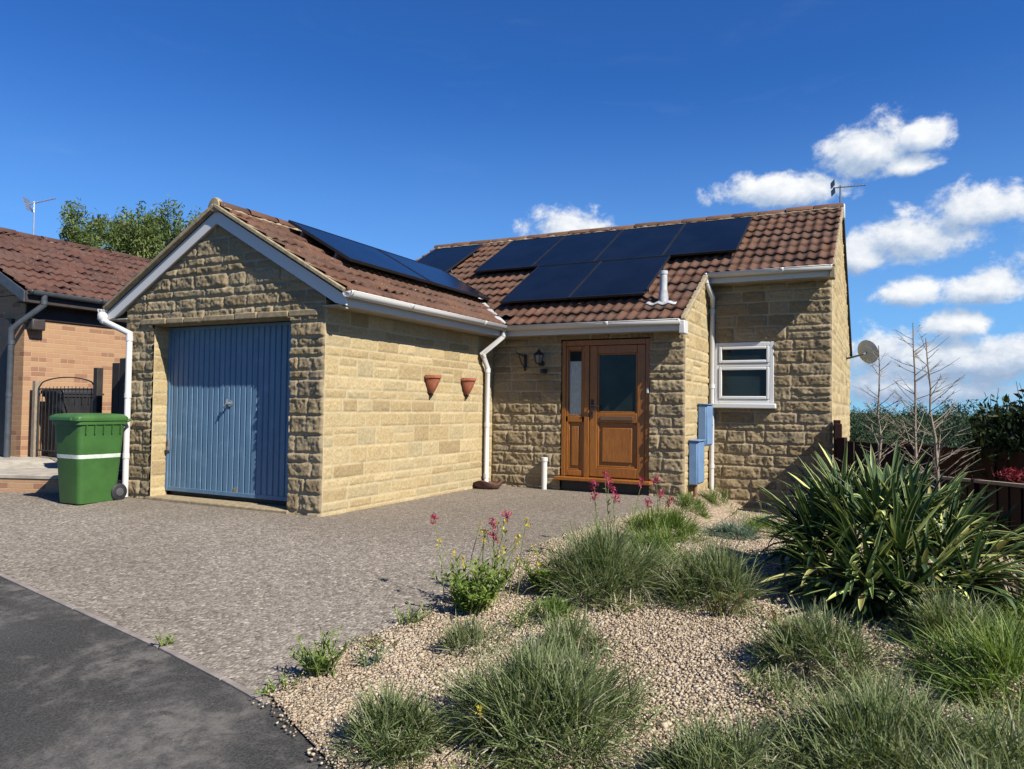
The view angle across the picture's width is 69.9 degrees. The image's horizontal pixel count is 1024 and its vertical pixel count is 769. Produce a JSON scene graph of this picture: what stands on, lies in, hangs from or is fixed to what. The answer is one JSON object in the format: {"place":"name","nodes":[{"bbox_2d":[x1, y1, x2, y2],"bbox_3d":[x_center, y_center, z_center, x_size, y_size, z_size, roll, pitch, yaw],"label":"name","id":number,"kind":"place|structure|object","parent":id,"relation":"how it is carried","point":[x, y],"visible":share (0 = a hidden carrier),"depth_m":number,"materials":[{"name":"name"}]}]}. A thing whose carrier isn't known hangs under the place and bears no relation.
{"place":"outdoors","nodes":[
{"label":"outdoors","id":0,"kind":"place"},
{"bbox_2d":[0,455,121,483],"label":"path","id":1,"kind":"structure","parent":0,"point":[48,461],"depth_m":10.62,"materials":[{"name":"concrete"}]},
{"bbox_2d":[30,368,102,456],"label":"garden gate","id":2,"kind":"structure","parent":1,"relation":"on","point":[97,383],"depth_m":10.89,"materials":[{"name":"black iron"},{"name":"black stained wood"},{"name":"weathered grey wood"}]},
{"bbox_2d":[41,390,103,456],"bbox_3d":[-6.795,0.583,11.292,0.550,1.034,0.731,0,-2,27],"label":"wheelie bin","id":3,"kind":"object","parent":1,"relation":"on","point":[60,411],"visible":0.21,"depth_m":11.08,"materials":[{"name":"black plastic"}]},
{"bbox_2d":[111,358,125,479],"bbox_3d":[-5.080,0.426,10.166,1.436,1.840,0.060,0,-2,27],"label":"side fence","id":4,"kind":"object","parent":1,"relation":"on","point":[118,381],"visible":0.08,"depth_m":10.40,"materials":[{"name":"black wood"}]},
{"bbox_2d":[0,577,334,768],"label":"footpath","id":5,"kind":"structure","parent":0,"point":[79,690],"depth_m":3.28,"materials":[{"name":"grey asphalt"}]},
{"bbox_2d":[0,486,678,700],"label":"driveway","id":6,"kind":"structure","parent":0,"point":[243,597],"depth_m":5.83,"materials":[{"name":"grey gravel"}]},
{"bbox_2d":[49,413,131,503],"bbox_3d":[-4.973,0.855,8.622,0.550,1.034,0.731,0,-2,27],"label":"wheelie bin","id":7,"kind":"object","parent":6,"relation":"on","point":[88,446],"visible":1,"depth_m":8.43,"materials":[{"name":"green plastic"}]},
{"bbox_2d":[153,633,175,645],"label":"weed","id":8,"kind":"object","parent":6,"relation":"on","point":[167,642],"visible":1,"depth_m":4.01,"materials":[{"name":"green plant"}]},
{"bbox_2d":[252,667,301,694],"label":"weed","id":9,"kind":"object","parent":6,"relation":"on","point":[271,686],"visible":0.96,"depth_m":3.43,"materials":[{"name":"green plant"}]},
{"bbox_2d":[429,513,445,597],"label":"flower plant","id":10,"kind":"object","parent":6,"relation":"on","point":[433,516],"visible":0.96,"depth_m":4.84,"materials":[{"name":"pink plant"}]},
{"bbox_2d":[473,478,502,488],"bbox_3d":[-0.375,1.423,10.463,0.510,0.140,0.370,0,-2,27],"label":"drain gully","id":11,"kind":"object","parent":6,"relation":"on","point":[481,484],"visible":0.82,"depth_m":10.31,"materials":[{"name":"brown ceramic"}]},
{"bbox_2d":[0,0,1023,414],"label":"sky","id":12,"kind":"structure","parent":0,"point":[405,128],"materials":[{"name":"blue"}]},
{"bbox_2d":[252,488,1023,768],"bbox_3d":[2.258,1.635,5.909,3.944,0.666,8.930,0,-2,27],"label":"gravel","id":13,"kind":"structure","parent":0,"point":[332,697],"depth_m":3.62,"materials":[{"name":"beige gravel"}]},
{"bbox_2d":[287,624,358,676],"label":"weed","id":14,"kind":"object","parent":13,"relation":"on","point":[319,662],"visible":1,"depth_m":3.56,"materials":[{"name":"green plant"}]},
{"bbox_2d":[353,637,389,669],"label":"weed","id":15,"kind":"object","parent":13,"relation":"on","point":[375,659],"visible":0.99,"depth_m":3.71,"materials":[{"name":"green plant"}]},
{"bbox_2d":[356,631,398,649],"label":"weed","id":16,"kind":"object","parent":13,"relation":"on","point":[379,642],"visible":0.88,"depth_m":3.95,"materials":[{"name":"green plant"}]},
{"bbox_2d":[317,667,469,768],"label":"grass clump","id":17,"kind":"object","parent":13,"relation":"on","point":[410,724],"visible":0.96,"depth_m":2.85,"materials":[{"name":"green plant"}]},
{"bbox_2d":[392,599,431,624],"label":"weed","id":18,"kind":"object","parent":13,"relation":"on","point":[410,617],"visible":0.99,"depth_m":4.31,"materials":[{"name":"green plant"}]},
{"bbox_2d":[436,743,508,768],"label":"weed","id":19,"kind":"object","parent":13,"relation":"on","point":[471,767],"visible":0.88,"depth_m":2.65,"materials":[{"name":"green plant"}]},
{"bbox_2d":[426,607,518,665],"bbox_3d":[-0.197,1.306,3.846,0.584,0.235,0.513,1,-2,-8],"label":"grass clump","id":20,"kind":"object","parent":13,"relation":"on","point":[456,636],"visible":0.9,"depth_m":3.83,"materials":[{"name":"green plant"}]},
{"bbox_2d":[431,555,516,614],"bbox_3d":[-0.235,1.234,4.512,0.522,0.352,0.551,0,-2,27],"label":"weed","id":21,"kind":"object","parent":13,"relation":"on","point":[482,595],"visible":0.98,"depth_m":4.44,"materials":[{"name":"green plant"}]},
{"bbox_2d":[470,704,483,747],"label":"flower plant","id":22,"kind":"object","parent":13,"relation":"on","point":[479,709],"visible":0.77,"depth_m":2.84,"materials":[{"name":"yellow plant"}]},
{"bbox_2d":[437,517,541,609],"bbox_3d":[-0.104,1.135,4.752,0.611,0.552,0.627,0,-2,27],"label":"flower plant","id":23,"kind":"object","parent":13,"relation":"on","point":[499,542],"visible":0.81,"depth_m":4.78,"materials":[{"name":"green plant"}]},
{"bbox_2d":[488,510,511,597],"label":"flower plant","id":24,"kind":"object","parent":13,"relation":"on","point":[493,533],"visible":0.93,"depth_m":4.78,"materials":[{"name":"pink plant"}]},
{"bbox_2d":[501,590,583,631],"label":"grass clump","id":25,"kind":"object","parent":13,"relation":"on","point":[548,606],"visible":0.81,"depth_m":4.18,"materials":[{"name":"green plant"}]},
{"bbox_2d":[521,547,570,595],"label":"weed","id":26,"kind":"object","parent":13,"relation":"on","point":[533,577],"visible":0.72,"depth_m":4.76,"materials":[{"name":"green plant"}]},
{"bbox_2d":[416,623,683,768],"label":"grass clump","id":27,"kind":"object","parent":13,"relation":"on","point":[546,691],"visible":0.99,"depth_m":2.85,"materials":[{"name":"green plant"}]},
{"bbox_2d":[505,601,642,677],"bbox_3d":[0.349,1.257,3.607,0.756,0.308,0.678,0,-2,27],"label":"grass clump","id":28,"kind":"object","parent":13,"relation":"on","point":[565,630],"visible":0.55,"depth_m":3.64,"materials":[{"name":"green plant"}]},
{"bbox_2d":[512,511,691,619],"bbox_3d":[0.547,1.084,4.718,1.316,0.618,1.299,0,-2,27],"label":"grass clump","id":29,"kind":"object","parent":13,"relation":"on","point":[611,559],"visible":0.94,"depth_m":4.58,"materials":[{"name":"green plant"}]},
{"bbox_2d":[590,477,620,532],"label":"flower plant","id":30,"kind":"object","parent":13,"relation":"on","point":[608,480],"visible":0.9,"depth_m":5.54,"materials":[{"name":"pink plant"}]},
{"bbox_2d":[586,592,642,617],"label":"weed","id":31,"kind":"object","parent":13,"relation":"on","point":[624,610],"visible":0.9,"depth_m":4.29,"materials":[{"name":"green plant"}]},
{"bbox_2d":[602,470,644,542],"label":"flower plant","id":32,"kind":"object","parent":13,"relation":"on","point":[614,489],"visible":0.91,"depth_m":6.16,"materials":[{"name":"pink plant"}]},
{"bbox_2d":[261,513,1020,768],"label":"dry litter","id":33,"kind":"object","parent":13,"relation":"on","point":[577,668],"visible":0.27,"depth_m":3.38,"materials":[{"name":"beige plant"}]},
{"bbox_2d":[645,474,673,547],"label":"flower plant","id":34,"kind":"object","parent":13,"relation":"on","point":[667,503],"visible":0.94,"depth_m":5.78,"materials":[{"name":"pink plant"}]},
{"bbox_2d":[623,515,698,565],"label":"grass clump","id":35,"kind":"object","parent":13,"relation":"on","point":[661,537],"visible":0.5,"depth_m":5.46,"materials":[{"name":"green plant"}]},
{"bbox_2d":[611,499,716,542],"bbox_3d":[1.329,1.183,6.425,1.113,0.420,0.990,0,-2,27],"label":"grass clump","id":36,"kind":"object","parent":13,"relation":"on","point":[676,518],"visible":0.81,"depth_m":6.30,"materials":[{"name":"green plant"}]},
{"bbox_2d":[661,490,715,521],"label":"grass clump","id":37,"kind":"object","parent":13,"relation":"on","point":[685,499],"visible":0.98,"depth_m":8.98,"materials":[{"name":"green plant"}]},
{"bbox_2d":[635,523,789,619],"bbox_3d":[1.220,1.100,4.489,0.931,0.505,0.868,0,-2,27],"label":"grass clump","id":38,"kind":"object","parent":13,"relation":"on","point":[720,569],"visible":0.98,"depth_m":4.37,"materials":[{"name":"green plant"}]},
{"bbox_2d":[615,687,815,768],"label":"grass clump","id":39,"kind":"object","parent":13,"relation":"on","point":[742,753],"visible":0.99,"depth_m":2.57,"materials":[{"name":"green plant"}]},
{"bbox_2d":[698,482,745,514],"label":"grass clump","id":40,"kind":"object","parent":13,"relation":"on","point":[713,496],"visible":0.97,"depth_m":9.92,"materials":[{"name":"green plant"}]},
{"bbox_2d":[696,586,759,618],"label":"weed","id":41,"kind":"object","parent":13,"relation":"on","point":[720,602],"visible":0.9,"depth_m":4.18,"materials":[{"name":"green plant"}]},
{"bbox_2d":[700,516,767,540],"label":"grass clump","id":42,"kind":"object","parent":13,"relation":"on","point":[729,530],"visible":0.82,"depth_m":6.72,"materials":[{"name":"green plant"}]},
{"bbox_2d":[733,508,790,536],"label":"grass clump","id":43,"kind":"object","parent":13,"relation":"on","point":[758,525],"visible":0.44,"depth_m":7.72,"materials":[{"name":"green plant"}]},
{"bbox_2d":[727,661,815,711],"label":"grass clump","id":44,"kind":"object","parent":13,"relation":"on","point":[782,685],"visible":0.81,"depth_m":3.19,"materials":[{"name":"green plant"}]},
{"bbox_2d":[755,598,799,628],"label":"weed","id":45,"kind":"object","parent":13,"relation":"on","point":[772,611],"visible":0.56,"depth_m":4.07,"materials":[{"name":"green plant"}]},
{"bbox_2d":[714,585,913,703],"bbox_3d":[1.420,1.181,3.428,0.842,0.413,0.832,0,-2,27],"label":"grass clump","id":46,"kind":"object","parent":13,"relation":"on","point":[815,637],"visible":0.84,"depth_m":3.39,"materials":[{"name":"green plant"}]},
{"bbox_2d":[731,651,1014,768],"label":"grass clump","id":47,"kind":"object","parent":13,"relation":"on","point":[875,718],"visible":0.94,"depth_m":2.65,"materials":[{"name":"green plant"}]},
{"bbox_2d":[832,346,934,480],"bbox_3d":[3.264,0.590,6.547,0.750,1.891,0.698,2,-2,-24],"label":"dead sapling","id":48,"kind":"object","parent":13,"relation":"on","point":[879,454],"visible":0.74,"depth_m":6.57,"materials":[{"name":"brown plant"}]},
{"bbox_2d":[744,439,1023,632],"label":"yucca","id":49,"kind":"object","parent":13,"relation":"on","point":[908,529],"visible":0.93,"depth_m":4.45,"materials":[{"name":"green plant"}]},
{"bbox_2d":[872,323,982,493],"bbox_3d":[3.491,0.485,6.227,0.748,2.053,0.720,2,-2,-25],"label":"dead sapling","id":50,"kind":"object","parent":13,"relation":"on","point":[916,455],"visible":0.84,"depth_m":6.32,"materials":[{"name":"grey wood"}]},
{"bbox_2d":[888,334,975,493],"bbox_3d":[3.498,0.531,6.124,0.839,1.941,0.656,2,-2,-28],"label":"dead sapling","id":51,"kind":"object","parent":13,"relation":"on","point":[937,460],"visible":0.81,"depth_m":6.12,"materials":[{"name":"grey plant"}]},
{"bbox_2d":[850,722,1023,768],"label":"grass clump","id":52,"kind":"object","parent":13,"relation":"on","point":[973,764],"visible":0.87,"depth_m":2.36,"materials":[{"name":"green plant"}]},
{"bbox_2d":[875,573,1023,675],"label":"grass clump","id":53,"kind":"object","parent":13,"relation":"on","point":[933,616],"visible":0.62,"depth_m":3.72,"materials":[{"name":"green plant"}]},
{"bbox_2d":[876,603,1023,729],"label":"grass clump","id":54,"kind":"object","parent":13,"relation":"on","point":[998,653],"visible":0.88,"depth_m":3.18,"materials":[{"name":"green plant"}]},
{"bbox_2d":[878,681,1023,768],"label":"grass clump","id":55,"kind":"object","parent":13,"relation":"on","point":[1008,733],"visible":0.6,"depth_m":2.56,"materials":[{"name":"green plant"}]},
{"bbox_2d":[972,579,1023,633],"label":"grass clump","id":56,"kind":"object","parent":13,"relation":"on","point":[1020,611],"visible":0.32,"depth_m":4.10,"materials":[{"name":"green plant"}]},
{"bbox_2d":[321,413,968,522],"bbox_3d":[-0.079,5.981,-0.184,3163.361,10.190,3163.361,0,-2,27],"label":"ground","id":57,"kind":"structure","parent":0,"point":[855,438],"depth_m":232.06,"materials":[{"name":"green"}]},
{"bbox_2d":[0,468,121,492],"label":"retaining wall","id":58,"kind":"structure","parent":57,"relation":"on","point":[39,480],"depth_m":9.36,"materials":[{"name":"brick"}]},
{"bbox_2d":[0,227,151,457],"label":"brick bungalow","id":59,"kind":"object","parent":57,"relation":"on","point":[56,295],"visible":0.33,"depth_m":11.63,"materials":[{"name":"brick"}]},
{"bbox_2d":[22,196,55,234],"bbox_3d":[-8.799,-3.097,13.665,0.515,0.809,0.280,1,-2,-9],"label":"tv aerial","id":60,"kind":"object","parent":59,"relation":"on","point":[28,202],"visible":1,"depth_m":13.64,"materials":[{"name":"metal"}]},
{"bbox_2d":[57,195,201,258],"bbox_3d":[-14.917,-2.715,29.188,5.713,9.394,5.598,2,-2,-37],"label":"tree","id":61,"kind":"object","parent":57,"relation":"on","point":[143,238],"visible":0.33,"depth_m":27.98,"materials":[{"name":"green plant"}]},
{"bbox_2d":[0,572,269,703],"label":"kerb edging","id":62,"kind":"object","parent":57,"relation":"on","point":[217,675],"visible":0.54,"depth_m":4.05,"materials":[{"name":"concrete"}]},
{"bbox_2d":[97,197,852,516],"bbox_3d":[1.038,-0.348,12.402,8.242,5.487,11.451,0,-2,27],"label":"bungalow","id":63,"kind":"object","parent":57,"relation":"on","point":[275,365],"visible":0.81,"depth_m":9.69,"materials":[{"name":"stone"}]},
{"bbox_2d":[165,321,291,505],"bbox_3d":[-3.260,0.354,8.519,2.200,2.131,0.152,0,-2,27],"label":"garage door","id":64,"kind":"structure","parent":63,"relation":"in","point":[228,391],"depth_m":8.53,"materials":[{"name":"blue paint"}]},
{"bbox_2d":[288,220,431,283],"bbox_3d":[-1.947,-1.721,9.630,0.997,0.589,1.745,0,-2,27],"label":"solar panel","id":65,"kind":"object","parent":63,"relation":"attached to","point":[353,252],"visible":0.98,"depth_m":9.40,"materials":[{"name":"glass"}]},
{"bbox_2d":[425,375,441,397],"bbox_3d":[-0.990,0.029,9.369,0.158,0.294,0.276,0,-2,27],"label":"wall planter","id":66,"kind":"object","parent":63,"relation":"attached to","point":[432,382],"visible":1,"depth_m":9.31,"materials":[{"name":"ceramic"}]},
{"bbox_2d":[377,248,490,299],"bbox_3d":[-1.153,-1.662,11.199,0.997,0.589,1.745,0,-2,27],"label":"solar panel","id":67,"kind":"object","parent":63,"relation":"attached to","point":[439,278],"visible":0.83,"depth_m":11.10,"materials":[{"name":"glass"}]},
{"bbox_2d":[418,244,482,272],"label":"solar panel","id":68,"kind":"object","parent":63,"relation":"attached to","point":[448,259],"visible":0.56,"depth_m":14.44,"materials":[{"name":"glass"}]},
{"bbox_2d":[461,378,475,398],"bbox_3d":[-0.584,0.059,10.171,0.158,0.294,0.276,0,-2,27],"label":"wall planter","id":69,"kind":"object","parent":63,"relation":"attached to","point":[468,384],"visible":1,"depth_m":10.12,"materials":[{"name":"orange ceramic"}]},
{"bbox_2d":[474,235,564,272],"bbox_3d":[0.169,-2.414,13.499,1.128,0.893,1.529,0,-2,27],"label":"solar panel","id":70,"kind":"object","parent":63,"relation":"attached to","point":[520,254],"visible":0.92,"depth_m":13.40,"materials":[{"name":"glass"}]},
{"bbox_2d":[515,348,526,370],"bbox_3d":[0.126,-0.364,10.590,0.035,0.323,0.286,-1,-2,36],"label":"hanging bracket","id":71,"kind":"object","parent":63,"relation":"attached to","point":[525,360],"visible":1,"depth_m":10.66,"materials":[{"name":"black metal"}]},
{"bbox_2d":[534,348,546,372],"bbox_3d":[0.396,-0.340,10.479,0.170,0.355,0.214,0,-2,27],"label":"wall lantern","id":72,"kind":"object","parent":63,"relation":"attached to","point":[538,355],"depth_m":10.42,"materials":[{"name":"black metal"}]},
{"bbox_2d":[541,457,547,489],"bbox_3d":[0.460,1.283,10.433,0.096,0.490,0.094,0,-2,27],"label":"waste pipe","id":73,"kind":"object","parent":63,"relation":"attached to","point":[544,460],"visible":0.87,"depth_m":10.40,"materials":[{"name":"white plastic"}]},
{"bbox_2d":[500,261,600,303],"bbox_3d":[0.636,-1.627,11.584,1.128,0.823,1.407,0,-2,27],"label":"solar panel","id":74,"kind":"object","parent":63,"relation":"attached to","point":[553,282],"visible":0.92,"depth_m":11.49,"materials":[{"name":"glass"}]},
{"bbox_2d":[531,230,622,267],"bbox_3d":[1.186,-2.417,12.985,1.128,0.893,1.529,0,-2,27],"label":"solar panel","id":75,"kind":"object","parent":63,"relation":"attached to","point":[580,248],"visible":0.93,"depth_m":12.92,"materials":[{"name":"glass"}]},
{"bbox_2d":[554,338,651,495],"bbox_3d":[1.268,0.502,10.132,1.384,2.255,0.230,0,-2,27],"label":"front door","id":76,"kind":"structure","parent":63,"relation":"in","point":[605,417],"depth_m":10.15,"materials":[{"name":"wood"}]},
{"bbox_2d":[569,255,669,299],"bbox_3d":[1.654,-1.630,11.070,1.128,0.823,1.407,0,-2,27],"label":"solar panel","id":77,"kind":"object","parent":63,"relation":"attached to","point":[623,277],"visible":0.98,"depth_m":10.97,"materials":[{"name":"glass"}]},
{"bbox_2d":[595,223,684,260],"bbox_3d":[2.203,-2.419,12.470,1.128,0.893,1.529,0,-2,27],"label":"solar panel","id":78,"kind":"object","parent":63,"relation":"attached to","point":[652,241],"visible":0.88,"depth_m":12.41,"materials":[{"name":"glass"}]},
{"bbox_2d":[645,270,676,305],"bbox_3d":[2.067,-1.316,10.054,0.421,0.515,0.240,0,-2,27],"label":"vent pipe","id":79,"kind":"object","parent":63,"relation":"on","point":[663,295],"visible":0.88,"depth_m":10.04,"materials":[{"name":"white plastic"}]},
{"bbox_2d":[693,485,696,496],"bbox_3d":[2.459,1.541,9.833,0.056,0.390,0.056,0,-2,27],"label":"service pipe","id":80,"kind":"object","parent":63,"relation":"attached to","point":[694,489],"depth_m":9.81,"materials":[{"name":"brown plastic"}]},
{"bbox_2d":[688,439,705,484],"bbox_3d":[2.497,1.040,9.866,0.145,0.595,0.424,0,-2,27],"label":"meter box","id":81,"kind":"object","parent":63,"relation":"attached to","point":[696,461],"visible":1,"depth_m":9.70,"materials":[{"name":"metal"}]},
{"bbox_2d":[698,442,704,483],"bbox_3d":[2.542,1.047,9.843,0.013,0.540,0.360,0,-2,27],"label":"door","id":82,"kind":"structure","parent":81,"relation":"in","point":[700,445],"depth_m":9.83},
{"bbox_2d":[698,403,713,445],"bbox_3d":[2.747,0.568,10.362,0.145,0.595,0.424,0,-2,27],"label":"meter box","id":83,"kind":"object","parent":63,"relation":"attached to","point":[705,421],"visible":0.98,"depth_m":10.20,"materials":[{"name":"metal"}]},
{"bbox_2d":[707,406,712,444],"bbox_3d":[2.792,0.576,10.340,0.013,0.540,0.360,0,-2,27],"label":"door","id":84,"kind":"structure","parent":83,"relation":"in","point":[709,408],"depth_m":10.30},
{"bbox_2d":[663,216,752,256],"bbox_3d":[3.220,-2.421,11.956,1.128,0.893,1.529,0,-2,27],"label":"solar panel","id":85,"kind":"object","parent":63,"relation":"attached to","point":[711,237],"visible":1,"depth_m":11.85,"materials":[{"name":"glass"}]},
{"bbox_2d":[712,341,775,408],"bbox_3d":[3.387,-0.140,10.682,0.889,0.977,0.175,0,-2,27],"label":"window","id":86,"kind":"structure","parent":63,"relation":"in","point":[744,371],"depth_m":10.69,"materials":[{"name":"white plastic"}]},
{"bbox_2d":[830,179,865,202],"bbox_3d":[5.644,-3.163,12.269,0.527,0.508,0.238,0,-2,9],"label":"tv aerial","id":87,"kind":"object","parent":63,"relation":"on","point":[832,184],"visible":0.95,"depth_m":12.28,"materials":[{"name":"metal"}]},
{"bbox_2d":[846,340,877,363],"bbox_3d":[6.575,-0.601,13.746,0.577,0.440,0.419,0,-2,27],"label":"satellite dish","id":88,"kind":"object","parent":63,"relation":"attached to","point":[864,351],"visible":0.88,"depth_m":13.60,"materials":[{"name":"grey metal"}]},
{"bbox_2d":[833,420,841,465],"bbox_3d":[4.327,1.417,9.718,0.102,1.880,0.832,0,-2,23],"label":"fence post","id":89,"kind":"object","parent":57,"relation":"on","point":[837,428],"visible":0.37,"depth_m":9.37,"materials":[{"name":"brown wood"}]},
{"bbox_2d":[837,437,935,523],"bbox_3d":[4.553,1.561,8.941,0.102,1.790,1.115,3,-2,-45],"label":"fence","id":90,"kind":"object","parent":57,"relation":"on","point":[853,447],"visible":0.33,"depth_m":9.06,"materials":[{"name":"brown wood"}]},
{"bbox_2d":[849,396,1018,463],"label":"woodland","id":91,"kind":"object","parent":57,"relation":"on","point":[856,430],"visible":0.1,"depth_m":127.06,"materials":[{"name":"green plant"}]},
{"bbox_2d":[898,441,1023,482],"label":"fence","id":92,"kind":"object","parent":57,"relation":"on","point":[1016,459],"visible":0.22,"depth_m":12.18,"materials":[{"name":"brown wood"}]},
{"bbox_2d":[929,475,1023,589],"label":"fence","id":93,"kind":"object","parent":57,"relation":"on","point":[1008,495],"visible":0.22,"depth_m":6.43,"materials":[{"name":"brown wood"}]},
{"bbox_2d":[958,382,1023,480],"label":"dark bush","id":94,"kind":"object","parent":57,"relation":"on","point":[1008,426],"visible":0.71,"depth_m":12.02,"materials":[{"name":"green plant"}]},
{"bbox_2d":[993,467,1023,483],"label":"red shrub","id":95,"kind":"object","parent":57,"relation":"on","point":[1015,471],"visible":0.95,"depth_m":7.02,"materials":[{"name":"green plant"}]}
]}

